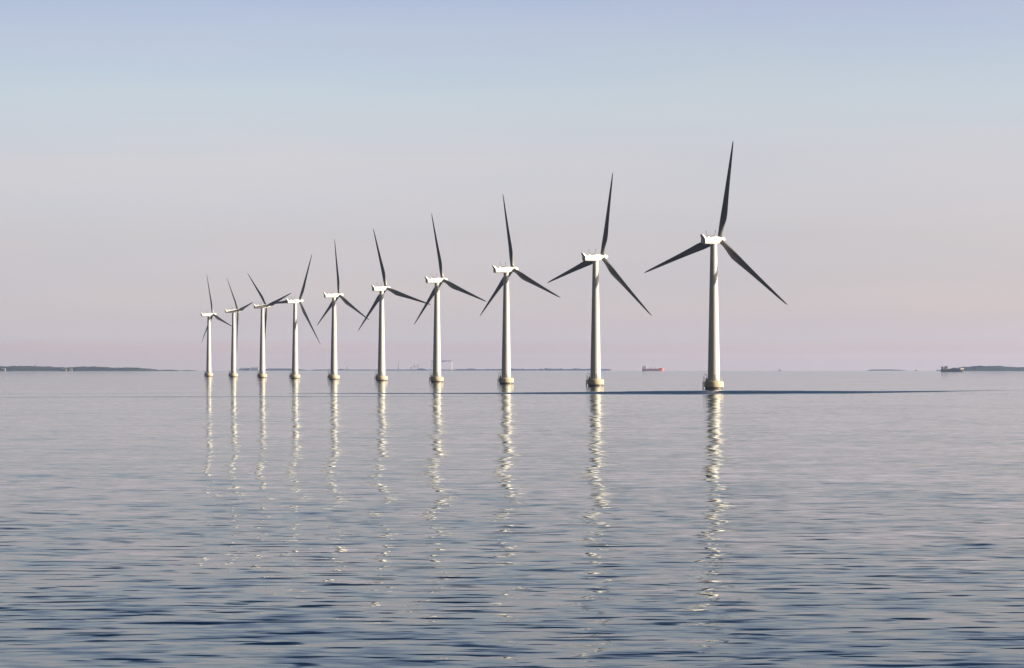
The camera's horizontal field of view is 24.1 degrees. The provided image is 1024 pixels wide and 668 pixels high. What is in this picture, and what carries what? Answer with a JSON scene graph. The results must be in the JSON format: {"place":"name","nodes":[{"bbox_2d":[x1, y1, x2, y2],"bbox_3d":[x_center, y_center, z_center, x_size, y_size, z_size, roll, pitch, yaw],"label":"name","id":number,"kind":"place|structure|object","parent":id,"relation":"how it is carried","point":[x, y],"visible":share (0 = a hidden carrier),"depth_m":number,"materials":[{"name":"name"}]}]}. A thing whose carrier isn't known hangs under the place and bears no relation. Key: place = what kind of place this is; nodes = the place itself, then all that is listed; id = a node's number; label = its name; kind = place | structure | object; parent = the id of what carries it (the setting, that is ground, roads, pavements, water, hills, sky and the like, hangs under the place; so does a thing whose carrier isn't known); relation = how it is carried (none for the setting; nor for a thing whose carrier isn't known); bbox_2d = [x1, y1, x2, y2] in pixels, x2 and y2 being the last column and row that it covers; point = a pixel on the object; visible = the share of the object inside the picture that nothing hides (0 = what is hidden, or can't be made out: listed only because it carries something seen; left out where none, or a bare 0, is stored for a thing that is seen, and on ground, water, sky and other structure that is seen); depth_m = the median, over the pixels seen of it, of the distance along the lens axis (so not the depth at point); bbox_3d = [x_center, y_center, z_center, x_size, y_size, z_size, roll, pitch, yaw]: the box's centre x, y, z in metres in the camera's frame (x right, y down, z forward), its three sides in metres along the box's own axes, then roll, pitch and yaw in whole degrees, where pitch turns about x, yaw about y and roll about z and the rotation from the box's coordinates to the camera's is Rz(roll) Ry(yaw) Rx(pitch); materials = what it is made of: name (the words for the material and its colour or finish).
{"place":"outdoors","nodes":[
{"label":"outdoors","id":0,"kind":"place"},
{"bbox_2d":[0,366,161,370],"bbox_3d":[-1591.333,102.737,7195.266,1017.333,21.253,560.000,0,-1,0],"label":"hills","id":1,"kind":"structure","parent":0,"point":[37,368],"depth_m":6993.51,"materials":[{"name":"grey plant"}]},
{"bbox_2d":[162,370,195,370],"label":"terrain","id":2,"kind":"structure","parent":0,"point":[178,370],"depth_m":7593.36,"materials":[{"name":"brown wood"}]},
{"bbox_2d":[265,368,311,370],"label":"terrain","id":3,"kind":"structure","parent":0,"point":[276,369],"depth_m":11465.30,"materials":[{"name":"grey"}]},
{"bbox_2d":[312,369,610,370],"bbox_3d":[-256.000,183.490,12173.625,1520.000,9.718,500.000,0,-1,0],"label":"terrain","id":4,"kind":"structure","parent":0,"point":[442,370],"depth_m":11946.43,"materials":[{"name":"grey"}]},
{"bbox_2d":[327,368,427,369],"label":"woodland","id":5,"kind":"object","parent":4,"relation":"on","point":[390,369],"visible":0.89,"depth_m":11972.85,"materials":[{"name":"grey plant"}]},
{"bbox_2d":[455,368,610,369],"bbox_3d":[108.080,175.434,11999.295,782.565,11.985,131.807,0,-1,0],"label":"woodland","id":6,"kind":"object","parent":4,"relation":"on","point":[531,369],"visible":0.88,"depth_m":11977.19,"materials":[{"name":"grey plant"}]},
{"bbox_2d":[0,371,1023,667],"bbox_3d":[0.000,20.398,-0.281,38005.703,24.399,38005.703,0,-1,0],"label":"water","id":7,"kind":"structure","parent":0,"point":[550,519],"depth_m":128.28,"materials":[{"name":"liquid"}]},
{"bbox_2d":[200,278,230,375],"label":"wind turbine","id":8,"kind":"object","parent":7,"relation":"in","point":[208,372],"visible":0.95,"depth_m":2188.65,"materials":[{"name":"paint"}]},
{"bbox_2d":[224,279,252,376],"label":"wind turbine","id":9,"kind":"object","parent":7,"relation":"in","point":[233,350],"visible":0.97,"depth_m":2048.67,"materials":[{"name":"paint"}]},
{"bbox_2d":[248,274,290,377],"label":"wind turbine","id":10,"kind":"object","parent":7,"relation":"in","point":[261,374],"visible":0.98,"depth_m":1898.70,"materials":[{"name":"paint"}]},
{"bbox_2d":[270,255,319,378],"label":"wind turbine","id":11,"kind":"object","parent":7,"relation":"in","point":[294,373],"visible":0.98,"depth_m":1750.56,"materials":[{"name":"paint"}]},
{"bbox_2d":[317,239,368,379],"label":"wind turbine","id":12,"kind":"object","parent":7,"relation":"in","point":[333,374],"visible":0.97,"depth_m":1609.67,"materials":[{"name":"paint"}]},
{"bbox_2d":[358,229,430,380],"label":"wind turbine","id":13,"kind":"object","parent":7,"relation":"in","point":[381,375],"visible":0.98,"depth_m":1468.80,"materials":[{"name":"paint"}]},
{"bbox_2d":[415,213,484,381],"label":"wind turbine","id":14,"kind":"object","parent":7,"relation":"in","point":[436,376],"visible":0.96,"depth_m":1329.74,"materials":[{"name":"paint"}]},
{"bbox_2d":[480,196,558,383],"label":"wind turbine","id":15,"kind":"object","parent":7,"relation":"in","point":[505,378],"visible":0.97,"depth_m":1185.74,"materials":[{"name":"paint"}]},
{"bbox_2d":[548,173,651,385],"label":"wind turbine","id":16,"kind":"object","parent":7,"relation":"in","point":[595,378],"visible":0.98,"depth_m":1054.72,"materials":[{"name":"paint"}]},
{"bbox_2d":[642,366,663,370],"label":"cargo ship","id":17,"kind":"object","parent":7,"relation":"on","point":[645,369],"visible":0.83,"depth_m":8193.70,"materials":[{"name":"red metal"}]},
{"bbox_2d":[644,142,786,388],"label":"wind turbine","id":18,"kind":"object","parent":7,"relation":"in","point":[713,381],"visible":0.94,"depth_m":909.93,"materials":[{"name":"metal"}]},
{"bbox_2d":[941,364,963,371],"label":"cargo ship","id":19,"kind":"object","parent":7,"relation":"on","point":[945,368],"visible":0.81,"depth_m":4996.93,"materials":[{"name":"grey metal"}]},
{"bbox_2d":[0,0,1023,370],"label":"sky","id":20,"kind":"structure","parent":0,"point":[151,151],"materials":[{"name":"blue"}]},
{"bbox_2d":[867,369,905,370],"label":"terrain","id":21,"kind":"structure","parent":0,"point":[885,370],"depth_m":11772.62,"materials":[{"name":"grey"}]},
{"bbox_2d":[938,366,1023,370],"bbox_3d":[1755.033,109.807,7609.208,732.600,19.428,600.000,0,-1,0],"label":"hills","id":22,"kind":"structure","parent":0,"point":[988,368],"depth_m":7380.08,"materials":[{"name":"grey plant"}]}
]}

